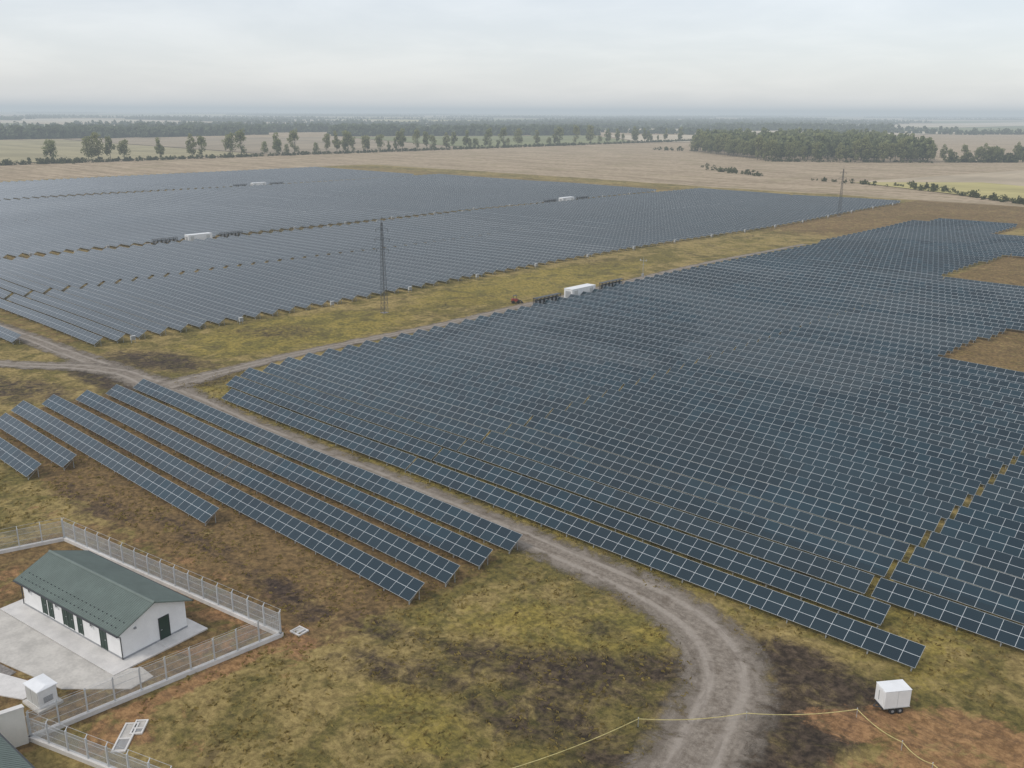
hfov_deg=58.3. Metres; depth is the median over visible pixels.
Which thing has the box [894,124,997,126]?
field
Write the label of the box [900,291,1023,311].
solar panel row
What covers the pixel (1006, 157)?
hedge
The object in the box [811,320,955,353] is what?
solar panel row
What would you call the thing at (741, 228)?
solar panel row
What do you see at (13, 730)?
boundary wall
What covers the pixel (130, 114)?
field
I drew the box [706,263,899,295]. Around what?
solar panel row
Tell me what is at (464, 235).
solar panel row
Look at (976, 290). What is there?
solar panel row
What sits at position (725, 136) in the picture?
field tree
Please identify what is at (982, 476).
solar panel row
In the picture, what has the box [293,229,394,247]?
solar panel row
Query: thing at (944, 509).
solar panel row
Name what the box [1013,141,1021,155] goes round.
field tree
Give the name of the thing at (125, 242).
solar panel row
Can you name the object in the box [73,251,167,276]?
solar panel row
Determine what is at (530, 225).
solar panel row
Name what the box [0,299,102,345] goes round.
solar panel row
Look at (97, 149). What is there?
field tree
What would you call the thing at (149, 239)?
solar panel row
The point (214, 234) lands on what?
solar panel row
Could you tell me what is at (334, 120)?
field
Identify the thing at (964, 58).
sky
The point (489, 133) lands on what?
field tree
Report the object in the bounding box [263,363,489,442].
solar panel row
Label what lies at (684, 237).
solar panel row
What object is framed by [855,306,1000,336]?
solar panel row
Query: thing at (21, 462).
solar panel row
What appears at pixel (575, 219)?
solar panel row
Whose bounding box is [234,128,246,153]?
field tree
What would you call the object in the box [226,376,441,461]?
solar panel row
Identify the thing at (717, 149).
field tree
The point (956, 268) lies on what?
solar panel row
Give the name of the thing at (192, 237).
transformer station
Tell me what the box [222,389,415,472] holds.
solar panel row
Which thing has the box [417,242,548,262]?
solar panel row
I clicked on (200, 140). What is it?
field tree
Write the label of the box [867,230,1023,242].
solar panel row
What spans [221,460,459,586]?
solar panel row
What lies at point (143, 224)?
solar panel row
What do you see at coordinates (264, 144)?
field tree
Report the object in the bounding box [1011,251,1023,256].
solar panel row
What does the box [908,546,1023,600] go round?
solar panel row
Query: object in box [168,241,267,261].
solar panel row
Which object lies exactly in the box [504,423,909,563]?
solar panel row
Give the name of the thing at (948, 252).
solar panel row
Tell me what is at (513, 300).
compact loader
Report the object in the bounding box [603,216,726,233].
solar panel row
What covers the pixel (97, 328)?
solar panel row
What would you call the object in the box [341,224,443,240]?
solar panel row
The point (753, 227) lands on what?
solar panel row
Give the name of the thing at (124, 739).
concrete drain channel
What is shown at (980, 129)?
field
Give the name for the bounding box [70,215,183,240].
solar panel row
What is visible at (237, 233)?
inverter rack
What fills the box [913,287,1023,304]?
solar panel row
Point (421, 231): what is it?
solar panel row
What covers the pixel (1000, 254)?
solar panel row
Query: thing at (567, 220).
solar panel row
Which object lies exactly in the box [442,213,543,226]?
solar panel row
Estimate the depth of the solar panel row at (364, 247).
308.30 m
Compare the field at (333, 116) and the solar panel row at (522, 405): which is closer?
the solar panel row at (522, 405)
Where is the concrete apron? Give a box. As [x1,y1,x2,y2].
[0,598,207,675]
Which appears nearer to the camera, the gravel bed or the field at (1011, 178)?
the gravel bed
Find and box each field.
[0,113,67,113]
[0,120,212,122]
[0,139,251,162]
[22,119,110,119]
[29,122,333,125]
[67,114,190,114]
[68,137,464,153]
[107,115,277,116]
[192,114,225,114]
[259,119,387,120]
[284,116,399,116]
[316,117,430,117]
[331,119,456,120]
[352,135,626,146]
[433,115,507,115]
[438,119,558,119]
[442,118,518,118]
[509,114,555,114]
[512,115,584,115]
[586,115,650,115]
[605,128,954,134]
[605,135,692,141]
[798,117,862,117]
[827,118,866,118]
[832,119,900,119]
[857,182,1023,200]
[868,170,1023,185]
[890,118,977,118]
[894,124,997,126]
[897,127,1023,132]
[898,119,998,120]
[909,121,1021,122]
[924,123,1023,125]
[964,126,1023,128]
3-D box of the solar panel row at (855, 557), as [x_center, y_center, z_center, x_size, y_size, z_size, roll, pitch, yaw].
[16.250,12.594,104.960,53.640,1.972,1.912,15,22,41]
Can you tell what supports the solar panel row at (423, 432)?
on the ground at (820, 676)
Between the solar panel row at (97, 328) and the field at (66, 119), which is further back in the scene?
the field at (66, 119)
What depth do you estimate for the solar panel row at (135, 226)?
343.92 m
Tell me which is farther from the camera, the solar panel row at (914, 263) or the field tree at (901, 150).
the field tree at (901, 150)
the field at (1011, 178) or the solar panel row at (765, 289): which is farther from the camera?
the field at (1011, 178)
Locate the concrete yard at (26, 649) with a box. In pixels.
[0,610,153,689]
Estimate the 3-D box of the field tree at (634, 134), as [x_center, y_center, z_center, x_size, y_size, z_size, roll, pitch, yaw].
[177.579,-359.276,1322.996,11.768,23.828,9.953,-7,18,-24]
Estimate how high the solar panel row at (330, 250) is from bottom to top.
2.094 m
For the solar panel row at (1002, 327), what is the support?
on the ground at (820, 676)
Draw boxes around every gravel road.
[0,321,778,767]
[0,360,131,374]
[158,244,805,389]
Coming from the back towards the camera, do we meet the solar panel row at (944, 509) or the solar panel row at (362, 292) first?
the solar panel row at (362, 292)
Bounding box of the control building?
[13,550,193,659]
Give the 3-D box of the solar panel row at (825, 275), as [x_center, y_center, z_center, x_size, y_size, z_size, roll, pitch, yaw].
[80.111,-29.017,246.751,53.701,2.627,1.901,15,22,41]
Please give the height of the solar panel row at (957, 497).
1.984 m
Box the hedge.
[0,139,1023,203]
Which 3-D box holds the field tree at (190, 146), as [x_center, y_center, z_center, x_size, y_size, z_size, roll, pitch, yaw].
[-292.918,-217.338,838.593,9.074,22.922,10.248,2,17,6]
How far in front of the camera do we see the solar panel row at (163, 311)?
205.22 m
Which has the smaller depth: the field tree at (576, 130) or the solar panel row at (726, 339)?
the solar panel row at (726, 339)
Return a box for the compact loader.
[511,295,522,303]
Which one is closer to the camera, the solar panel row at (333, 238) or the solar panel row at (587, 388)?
the solar panel row at (587, 388)
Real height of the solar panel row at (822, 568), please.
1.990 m
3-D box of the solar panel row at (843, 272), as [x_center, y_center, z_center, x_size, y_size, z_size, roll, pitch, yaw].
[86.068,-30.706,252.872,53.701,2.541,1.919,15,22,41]
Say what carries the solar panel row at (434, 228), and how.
on the ground at (820, 676)
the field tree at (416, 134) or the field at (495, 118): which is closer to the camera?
the field tree at (416, 134)
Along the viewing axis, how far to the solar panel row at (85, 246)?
314.07 m
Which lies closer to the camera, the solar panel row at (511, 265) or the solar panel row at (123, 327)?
the solar panel row at (123, 327)
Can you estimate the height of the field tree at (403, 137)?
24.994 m
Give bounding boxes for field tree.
[41,139,57,159]
[80,136,94,160]
[89,132,105,157]
[104,136,115,159]
[115,139,130,157]
[154,137,164,154]
[185,133,196,155]
[196,134,206,155]
[221,132,237,153]
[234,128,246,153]
[261,141,268,153]
[272,132,280,149]
[273,138,282,152]
[283,144,289,151]
[286,129,299,151]
[313,143,319,150]
[322,133,330,152]
[332,130,341,148]
[341,130,354,149]
[361,135,369,148]
[374,134,384,149]
[393,131,403,146]
[400,128,406,149]
[412,128,419,148]
[422,131,429,145]
[429,134,436,148]
[442,132,450,146]
[451,132,457,143]
[462,130,469,145]
[472,138,478,148]
[482,134,487,144]
[485,127,492,145]
[498,126,506,144]
[512,128,522,142]
[534,130,540,142]
[552,129,558,144]
[556,126,563,142]
[573,124,579,142]
[585,125,595,140]
[604,128,611,141]
[614,128,619,142]
[631,126,639,140]
[642,128,647,140]
[646,130,650,140]
[663,129,667,139]
[678,127,683,138]
[693,135,699,148]
[698,132,707,151]
[713,134,723,154]
[716,132,731,154]
[725,139,734,153]
[735,138,741,152]
[743,141,748,154]
[747,143,753,157]
[748,140,754,154]
[754,135,763,159]
[762,141,769,158]
[799,145,806,159]
[816,142,823,159]
[835,142,846,161]
[843,146,848,159]
[851,139,861,162]
[860,135,871,158]
[863,142,873,159]
[877,142,889,162]
[886,143,897,159]
[888,143,895,161]
[894,138,910,159]
[908,147,918,160]
[926,143,937,162]
[939,144,948,158]
[961,144,970,154]
[974,146,982,157]
[981,143,990,156]
[991,146,1000,157]
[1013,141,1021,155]
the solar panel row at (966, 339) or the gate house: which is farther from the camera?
the solar panel row at (966, 339)
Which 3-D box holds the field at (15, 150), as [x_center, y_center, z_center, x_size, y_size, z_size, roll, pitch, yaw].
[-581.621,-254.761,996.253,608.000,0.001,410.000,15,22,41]
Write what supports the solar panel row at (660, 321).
on the ground at (820, 676)
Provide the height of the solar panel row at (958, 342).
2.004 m
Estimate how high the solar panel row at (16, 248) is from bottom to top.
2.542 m
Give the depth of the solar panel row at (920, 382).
149.90 m
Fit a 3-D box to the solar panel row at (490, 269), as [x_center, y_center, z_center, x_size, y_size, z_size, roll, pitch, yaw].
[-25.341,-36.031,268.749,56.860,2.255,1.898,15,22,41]
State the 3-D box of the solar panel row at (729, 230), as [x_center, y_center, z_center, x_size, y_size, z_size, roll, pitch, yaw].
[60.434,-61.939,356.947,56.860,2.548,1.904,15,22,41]
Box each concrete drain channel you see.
[111,722,139,752]
[129,719,148,734]
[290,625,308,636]
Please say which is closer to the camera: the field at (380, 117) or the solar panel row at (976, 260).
the solar panel row at (976, 260)
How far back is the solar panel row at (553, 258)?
283.70 m
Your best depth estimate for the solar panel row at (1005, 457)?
128.66 m
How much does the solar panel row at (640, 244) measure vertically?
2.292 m
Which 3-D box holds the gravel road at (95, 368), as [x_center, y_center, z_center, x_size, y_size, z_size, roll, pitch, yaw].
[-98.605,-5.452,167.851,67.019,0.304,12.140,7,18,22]
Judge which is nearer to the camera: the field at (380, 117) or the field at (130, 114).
the field at (380, 117)
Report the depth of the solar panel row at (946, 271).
269.61 m
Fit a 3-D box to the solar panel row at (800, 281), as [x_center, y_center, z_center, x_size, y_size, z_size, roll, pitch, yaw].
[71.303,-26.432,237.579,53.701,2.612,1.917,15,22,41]
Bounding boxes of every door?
[25,686,32,702]
[31,690,38,706]
[41,597,47,614]
[47,601,54,618]
[61,608,68,626]
[67,612,74,629]
[76,616,83,634]
[99,629,107,650]
[158,614,170,639]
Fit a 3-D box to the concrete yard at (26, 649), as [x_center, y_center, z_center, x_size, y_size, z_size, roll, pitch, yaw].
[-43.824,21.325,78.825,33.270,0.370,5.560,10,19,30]
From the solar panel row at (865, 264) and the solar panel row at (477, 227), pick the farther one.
the solar panel row at (477, 227)
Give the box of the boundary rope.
[513,709,936,767]
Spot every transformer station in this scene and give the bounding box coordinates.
[185,232,211,240]
[251,182,265,185]
[559,196,573,200]
[564,283,594,297]
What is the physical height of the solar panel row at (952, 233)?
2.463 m
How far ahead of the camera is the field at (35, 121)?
3371.82 m
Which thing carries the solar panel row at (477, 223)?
on the ground at (820, 676)
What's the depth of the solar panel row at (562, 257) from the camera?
286.82 m
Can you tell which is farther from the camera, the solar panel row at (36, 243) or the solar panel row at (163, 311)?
the solar panel row at (36, 243)
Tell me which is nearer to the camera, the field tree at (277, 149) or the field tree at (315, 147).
the field tree at (277, 149)
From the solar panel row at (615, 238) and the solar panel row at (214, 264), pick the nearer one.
the solar panel row at (214, 264)
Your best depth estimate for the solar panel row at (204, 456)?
124.48 m
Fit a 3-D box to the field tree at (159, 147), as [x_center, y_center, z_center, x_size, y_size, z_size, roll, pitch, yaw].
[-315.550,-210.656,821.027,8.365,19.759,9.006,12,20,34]
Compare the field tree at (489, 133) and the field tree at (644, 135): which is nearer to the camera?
the field tree at (489, 133)
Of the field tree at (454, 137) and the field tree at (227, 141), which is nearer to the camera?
the field tree at (227, 141)
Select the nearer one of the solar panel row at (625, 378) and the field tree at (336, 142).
the solar panel row at (625, 378)
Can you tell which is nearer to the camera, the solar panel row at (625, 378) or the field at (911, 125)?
the solar panel row at (625, 378)
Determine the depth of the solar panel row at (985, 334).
190.67 m
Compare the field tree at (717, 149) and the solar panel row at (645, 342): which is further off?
the field tree at (717, 149)
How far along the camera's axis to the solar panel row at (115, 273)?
252.35 m
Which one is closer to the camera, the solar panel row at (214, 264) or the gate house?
the gate house
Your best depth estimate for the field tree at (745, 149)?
903.26 m
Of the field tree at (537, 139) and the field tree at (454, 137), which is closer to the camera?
the field tree at (454, 137)
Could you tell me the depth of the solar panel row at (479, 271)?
262.29 m
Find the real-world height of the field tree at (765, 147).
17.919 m
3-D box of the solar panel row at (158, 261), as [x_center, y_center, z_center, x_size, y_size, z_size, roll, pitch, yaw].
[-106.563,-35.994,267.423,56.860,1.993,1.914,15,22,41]
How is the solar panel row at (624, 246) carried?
on the ground at (820, 676)
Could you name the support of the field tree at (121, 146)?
on the ground at (820, 676)
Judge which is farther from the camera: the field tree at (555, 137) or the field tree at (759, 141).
the field tree at (555, 137)
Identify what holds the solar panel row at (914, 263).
on the ground at (820, 676)
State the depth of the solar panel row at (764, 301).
214.60 m
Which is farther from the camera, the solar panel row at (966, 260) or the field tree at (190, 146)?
the field tree at (190, 146)
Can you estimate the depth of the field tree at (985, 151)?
850.11 m
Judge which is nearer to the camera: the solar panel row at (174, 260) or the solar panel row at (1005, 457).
the solar panel row at (1005, 457)
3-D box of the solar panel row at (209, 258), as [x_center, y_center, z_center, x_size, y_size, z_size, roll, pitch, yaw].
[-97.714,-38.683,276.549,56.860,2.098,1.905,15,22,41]
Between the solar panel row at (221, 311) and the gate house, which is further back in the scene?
the solar panel row at (221, 311)
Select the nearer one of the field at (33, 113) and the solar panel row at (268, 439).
the solar panel row at (268, 439)
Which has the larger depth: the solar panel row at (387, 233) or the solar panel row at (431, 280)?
the solar panel row at (387, 233)
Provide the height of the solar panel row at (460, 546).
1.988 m
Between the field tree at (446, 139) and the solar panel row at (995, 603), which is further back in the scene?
the field tree at (446, 139)
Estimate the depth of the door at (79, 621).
77.50 m
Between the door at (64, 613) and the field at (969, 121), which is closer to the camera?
the door at (64, 613)
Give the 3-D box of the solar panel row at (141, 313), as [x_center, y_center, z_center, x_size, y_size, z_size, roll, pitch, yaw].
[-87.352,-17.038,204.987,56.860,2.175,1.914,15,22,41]
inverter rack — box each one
[152,237,177,244]
[219,230,242,237]
[533,293,561,303]
[545,199,555,202]
[576,196,588,199]
[599,278,623,289]
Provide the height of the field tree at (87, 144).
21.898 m
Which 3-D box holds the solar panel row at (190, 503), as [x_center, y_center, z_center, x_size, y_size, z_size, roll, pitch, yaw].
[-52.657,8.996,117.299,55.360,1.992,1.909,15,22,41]
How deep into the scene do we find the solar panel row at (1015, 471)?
110.69 m
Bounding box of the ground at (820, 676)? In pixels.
[0,112,1023,767]
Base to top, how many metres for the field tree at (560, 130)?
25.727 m
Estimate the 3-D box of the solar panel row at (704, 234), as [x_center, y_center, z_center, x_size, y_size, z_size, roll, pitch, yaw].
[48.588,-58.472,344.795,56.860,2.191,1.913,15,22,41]
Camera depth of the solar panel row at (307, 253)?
293.24 m
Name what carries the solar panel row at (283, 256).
on the ground at (820, 676)
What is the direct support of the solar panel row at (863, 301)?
on the ground at (820, 676)
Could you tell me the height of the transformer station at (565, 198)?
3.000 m
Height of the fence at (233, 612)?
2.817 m
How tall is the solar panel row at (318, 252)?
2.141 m
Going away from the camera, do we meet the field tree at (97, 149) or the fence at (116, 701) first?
the fence at (116, 701)
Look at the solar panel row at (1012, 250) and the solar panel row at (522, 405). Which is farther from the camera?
the solar panel row at (1012, 250)
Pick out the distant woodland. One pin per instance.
(226, 125)
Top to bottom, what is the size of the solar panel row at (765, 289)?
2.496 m
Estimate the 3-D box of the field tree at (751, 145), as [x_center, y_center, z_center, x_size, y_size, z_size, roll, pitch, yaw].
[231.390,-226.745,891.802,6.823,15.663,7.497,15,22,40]
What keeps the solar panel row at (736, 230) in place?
on the ground at (820, 676)
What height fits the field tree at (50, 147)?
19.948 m
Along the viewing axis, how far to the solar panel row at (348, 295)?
233.14 m
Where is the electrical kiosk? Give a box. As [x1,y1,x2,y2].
[22,673,63,714]
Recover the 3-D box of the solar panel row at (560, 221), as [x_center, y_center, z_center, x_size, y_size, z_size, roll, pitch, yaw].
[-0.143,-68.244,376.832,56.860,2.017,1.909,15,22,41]
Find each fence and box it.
[0,518,64,553]
[25,712,171,767]
[26,611,283,741]
[62,517,283,634]
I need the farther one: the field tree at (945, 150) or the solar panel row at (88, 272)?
the field tree at (945, 150)
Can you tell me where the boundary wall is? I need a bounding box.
[0,704,28,747]
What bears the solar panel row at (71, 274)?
on the ground at (820, 676)
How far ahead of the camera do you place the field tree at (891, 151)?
832.98 m
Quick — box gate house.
[0,733,34,767]
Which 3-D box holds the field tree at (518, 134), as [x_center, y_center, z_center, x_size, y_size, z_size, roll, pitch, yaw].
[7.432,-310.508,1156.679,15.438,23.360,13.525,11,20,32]
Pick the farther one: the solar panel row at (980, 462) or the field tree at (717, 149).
the field tree at (717, 149)
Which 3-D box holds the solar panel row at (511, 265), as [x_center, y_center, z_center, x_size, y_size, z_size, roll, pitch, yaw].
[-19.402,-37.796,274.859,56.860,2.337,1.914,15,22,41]
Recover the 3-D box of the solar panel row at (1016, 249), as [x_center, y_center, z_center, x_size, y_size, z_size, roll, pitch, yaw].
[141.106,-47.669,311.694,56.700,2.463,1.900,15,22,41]
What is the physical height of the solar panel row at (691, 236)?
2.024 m
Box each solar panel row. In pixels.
[0,220,107,247]
[0,223,94,249]
[0,227,80,250]
[0,232,66,252]
[0,236,52,253]
[0,241,36,255]
[0,246,22,256]
[0,252,6,258]
[0,258,85,287]
[0,264,67,291]
[0,271,49,293]
[0,279,30,295]
[0,288,10,299]
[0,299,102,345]
[0,326,20,342]
[0,413,75,470]
[0,437,40,479]
[6,294,124,343]
[11,400,218,525]
[12,256,102,285]
[13,219,120,247]
[25,218,134,245]
[26,291,146,336]
[28,255,119,283]
[37,218,147,244]
[42,394,199,485]
[44,253,135,280]
[46,289,166,335]
[49,217,159,242]
[58,252,151,277]
[60,216,171,239]
[64,286,187,331]
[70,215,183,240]
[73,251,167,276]
[76,390,231,475]
[81,214,184,238]
[82,284,206,327]
[88,249,182,273]
[92,214,197,233]
[99,281,225,324]
[102,248,197,271]
[103,213,218,237]
[105,384,264,465]
[114,212,229,234]
[116,246,212,269]
[117,279,243,322]
[124,212,239,233]
[129,245,226,268]
[133,277,260,319]
[133,379,292,455]
[134,211,250,234]
[142,244,240,266]
[144,210,260,232]
[151,275,278,315]
[156,242,253,263]
[166,272,295,312]
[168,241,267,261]
[180,240,280,260]
[182,271,311,309]
[187,470,423,604]
[193,239,292,258]
[197,268,327,304]
[205,237,305,257]
[211,267,342,304]
[216,236,316,255]
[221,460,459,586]
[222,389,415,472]
[226,265,357,299]
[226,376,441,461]
[228,235,328,254]
[239,234,340,254]
[240,263,372,298]
[240,367,465,452]
[250,233,351,251]
[253,451,492,568]
[254,261,385,295]
[261,232,362,250]
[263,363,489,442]
[268,260,399,293]
[272,231,374,249]
[280,258,412,288]
[280,357,511,433]
[282,230,384,248]
[282,442,521,553]
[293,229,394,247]
[293,257,425,287]
[301,352,531,425]
[303,228,404,246]
[306,255,437,285]
[312,227,414,244]
[318,254,450,282]
[321,348,551,417]
[322,226,425,243]
[330,252,462,280]
[331,225,434,242]
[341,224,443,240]
[341,251,474,277]
[341,344,571,409]
[350,223,452,239]
[354,250,485,276]
[359,222,461,238]
[360,340,589,403]
[364,248,496,273]
[368,221,471,237]
[375,247,507,271]
[376,220,479,235]
[378,336,607,396]
[385,219,487,234]
[387,246,518,270]
[394,218,496,233]
[396,333,623,390]
[397,245,528,267]
[402,217,504,232]
[406,458,925,670]
[407,243,538,264]
[410,216,513,231]
[413,329,639,384]
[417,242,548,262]
[418,215,521,229]
[426,214,528,228]
[427,241,558,262]
[430,326,654,378]
[433,448,890,627]
[434,213,536,227]
[436,240,568,259]
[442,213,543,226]
[445,322,669,373]
[446,238,576,259]
[450,212,551,225]
[456,237,586,256]
[457,211,558,224]
[458,439,873,595]
[461,319,684,368]
[464,210,565,223]
[465,236,594,256]
[471,209,572,222]
[473,235,604,254]
[475,315,698,363]
[478,209,579,221]
[482,234,612,252]
[482,431,893,577]
[490,312,711,358]
[491,232,620,251]
[499,231,628,250]
[504,309,724,354]
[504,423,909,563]
[507,230,636,249]
[515,229,644,247]
[517,306,736,350]
[524,228,652,244]
[526,415,925,547]
[531,303,748,346]
[532,227,659,245]
[539,225,666,242]
[543,300,759,342]
[546,408,941,534]
[547,224,674,241]
[554,223,680,240]
[556,297,770,338]
[561,222,687,239]
[566,401,955,520]
[568,294,780,335]
[569,221,694,238]
[576,220,701,237]
[580,291,791,331]
[582,219,707,236]
[585,395,968,509]
[589,218,714,236]
[591,289,801,328]
[596,217,720,234]
[602,286,810,325]
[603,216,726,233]
[603,389,980,498]
[609,215,733,233]
[613,283,820,322]
[616,215,738,233]
[620,383,992,487]
[622,214,744,230]
[624,281,829,319]
[628,213,750,231]
[634,213,756,230]
[634,279,838,315]
[636,377,1003,477]
[641,212,761,228]
[643,276,846,313]
[646,211,767,228]
[652,372,1013,468]
[654,274,855,310]
[663,272,862,307]
[667,367,1023,459]
[672,270,870,305]
[681,269,878,302]
[681,362,1023,444]
[690,267,885,300]
[696,357,1023,433]
[699,265,892,297]
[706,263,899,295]
[709,353,1023,424]
[715,261,906,293]
[722,349,1023,415]
[723,260,912,291]
[730,258,919,288]
[735,345,1023,406]
[738,257,925,286]
[746,256,931,284]
[747,341,1023,399]
[753,254,937,282]
[758,337,1023,391]
[760,253,943,280]
[767,252,937,274]
[770,334,1023,384]
[774,251,943,275]
[780,330,1023,377]
[781,249,949,273]
[787,248,954,272]
[791,326,939,355]
[793,247,959,271]
[800,246,964,269]
[801,323,948,354]
[806,245,969,267]
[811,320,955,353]
[812,244,974,266]
[817,242,978,263]
[820,239,993,259]
[820,317,963,348]
[823,241,989,262]
[826,238,998,259]
[829,314,970,344]
[831,237,1002,256]
[837,236,1011,255]
[838,311,978,342]
[842,235,1015,253]
[846,309,992,339]
[848,234,1019,251]
[853,233,1023,249]
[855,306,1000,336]
[858,232,1023,246]
[863,231,1023,244]
[863,303,1006,333]
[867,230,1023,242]
[871,301,1023,330]
[871,578,1023,649]
[872,229,1023,241]
[876,228,1023,239]
[878,298,1023,322]
[881,227,1023,238]
[886,226,1023,236]
[886,296,1023,319]
[890,225,988,233]
[890,561,1023,625]
[893,293,1023,315]
[894,224,992,233]
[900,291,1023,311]
[906,289,1023,308]
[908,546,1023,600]
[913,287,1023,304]
[920,285,1023,301]
[924,531,1023,578]
[926,283,1023,298]
[932,281,1023,294]
[938,279,1023,291]
[940,518,1023,558]
[944,277,1023,288]
[954,506,1023,539]
[968,495,1023,522]
[981,483,1023,507]
[993,474,1023,492]
[1005,464,1023,479]
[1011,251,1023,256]
[1015,455,1023,466]
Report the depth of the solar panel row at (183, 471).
121.69 m
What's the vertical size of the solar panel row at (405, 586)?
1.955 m
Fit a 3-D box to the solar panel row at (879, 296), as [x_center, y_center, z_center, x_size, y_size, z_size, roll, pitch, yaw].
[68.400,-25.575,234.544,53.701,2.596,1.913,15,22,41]
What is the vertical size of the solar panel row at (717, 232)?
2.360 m
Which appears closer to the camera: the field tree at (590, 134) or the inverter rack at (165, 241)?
the inverter rack at (165, 241)
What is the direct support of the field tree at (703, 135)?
on the ground at (820, 676)
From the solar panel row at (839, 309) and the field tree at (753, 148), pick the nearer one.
the solar panel row at (839, 309)
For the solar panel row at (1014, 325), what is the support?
on the ground at (820, 676)
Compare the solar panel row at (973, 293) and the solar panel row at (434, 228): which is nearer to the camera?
the solar panel row at (973, 293)
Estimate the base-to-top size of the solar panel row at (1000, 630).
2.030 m
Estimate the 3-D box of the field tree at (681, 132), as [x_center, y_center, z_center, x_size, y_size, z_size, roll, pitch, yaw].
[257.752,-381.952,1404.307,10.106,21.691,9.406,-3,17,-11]
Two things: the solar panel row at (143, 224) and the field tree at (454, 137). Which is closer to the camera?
the solar panel row at (143, 224)
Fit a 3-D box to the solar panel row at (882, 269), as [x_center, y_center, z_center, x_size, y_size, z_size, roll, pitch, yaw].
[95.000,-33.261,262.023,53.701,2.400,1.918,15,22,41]
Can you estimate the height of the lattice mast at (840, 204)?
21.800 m
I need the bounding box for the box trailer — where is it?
[873,679,911,713]
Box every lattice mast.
[376,219,389,313]
[837,169,846,216]
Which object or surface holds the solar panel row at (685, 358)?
on the ground at (820, 676)
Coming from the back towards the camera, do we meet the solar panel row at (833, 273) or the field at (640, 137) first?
the field at (640, 137)
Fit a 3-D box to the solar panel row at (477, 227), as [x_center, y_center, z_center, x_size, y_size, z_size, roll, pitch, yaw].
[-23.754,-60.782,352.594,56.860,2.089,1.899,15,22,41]
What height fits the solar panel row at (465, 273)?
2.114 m
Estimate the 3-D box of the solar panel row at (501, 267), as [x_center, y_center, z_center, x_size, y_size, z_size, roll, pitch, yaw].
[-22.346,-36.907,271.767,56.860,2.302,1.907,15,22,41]
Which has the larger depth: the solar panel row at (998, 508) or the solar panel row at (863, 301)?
the solar panel row at (863, 301)
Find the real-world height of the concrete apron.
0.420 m
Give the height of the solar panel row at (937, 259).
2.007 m
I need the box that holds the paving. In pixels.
[0,673,26,699]
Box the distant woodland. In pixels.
[0,111,1023,159]
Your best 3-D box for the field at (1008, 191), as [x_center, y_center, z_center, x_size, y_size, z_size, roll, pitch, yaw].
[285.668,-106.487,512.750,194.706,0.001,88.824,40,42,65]
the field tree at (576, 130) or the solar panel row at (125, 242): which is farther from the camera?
the field tree at (576, 130)
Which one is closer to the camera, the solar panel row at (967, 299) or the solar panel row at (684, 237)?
the solar panel row at (967, 299)
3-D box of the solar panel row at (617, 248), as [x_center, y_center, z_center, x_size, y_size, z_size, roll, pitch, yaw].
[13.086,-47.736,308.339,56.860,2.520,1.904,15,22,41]
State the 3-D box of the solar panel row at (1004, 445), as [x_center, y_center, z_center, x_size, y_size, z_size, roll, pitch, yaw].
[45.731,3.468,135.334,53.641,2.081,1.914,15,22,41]
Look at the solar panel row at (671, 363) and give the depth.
170.91 m
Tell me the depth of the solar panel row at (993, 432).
135.39 m
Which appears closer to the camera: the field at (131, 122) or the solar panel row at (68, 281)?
the solar panel row at (68, 281)
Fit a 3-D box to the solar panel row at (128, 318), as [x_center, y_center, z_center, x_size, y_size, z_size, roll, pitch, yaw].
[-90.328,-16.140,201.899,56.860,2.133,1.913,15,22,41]
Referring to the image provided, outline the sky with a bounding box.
[0,0,1023,116]
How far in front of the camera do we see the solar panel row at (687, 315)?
195.99 m
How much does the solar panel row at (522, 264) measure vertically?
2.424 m
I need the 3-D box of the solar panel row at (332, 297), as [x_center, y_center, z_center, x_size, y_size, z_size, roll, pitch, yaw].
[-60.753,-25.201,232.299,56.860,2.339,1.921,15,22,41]
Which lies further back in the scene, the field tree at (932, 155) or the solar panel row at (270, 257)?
the field tree at (932, 155)
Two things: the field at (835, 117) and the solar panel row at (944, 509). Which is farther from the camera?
the field at (835, 117)
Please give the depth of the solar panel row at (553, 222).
372.01 m
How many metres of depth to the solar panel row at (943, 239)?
316.81 m
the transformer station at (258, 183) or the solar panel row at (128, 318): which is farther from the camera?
the transformer station at (258, 183)
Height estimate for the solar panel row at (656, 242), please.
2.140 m
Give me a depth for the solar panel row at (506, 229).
354.33 m
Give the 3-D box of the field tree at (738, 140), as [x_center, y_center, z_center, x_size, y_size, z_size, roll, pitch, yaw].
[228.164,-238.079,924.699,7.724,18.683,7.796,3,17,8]
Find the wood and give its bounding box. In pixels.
[692,127,937,161]
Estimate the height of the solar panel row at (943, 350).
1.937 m
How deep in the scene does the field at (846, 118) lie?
7252.64 m
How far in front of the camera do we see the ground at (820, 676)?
84.28 m
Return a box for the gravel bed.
[0,664,15,675]
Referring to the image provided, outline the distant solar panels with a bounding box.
[0,167,1016,233]
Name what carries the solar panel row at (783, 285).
on the ground at (820, 676)
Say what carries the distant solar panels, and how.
on the ground at (820, 676)
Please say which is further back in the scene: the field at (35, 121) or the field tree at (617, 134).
the field at (35, 121)

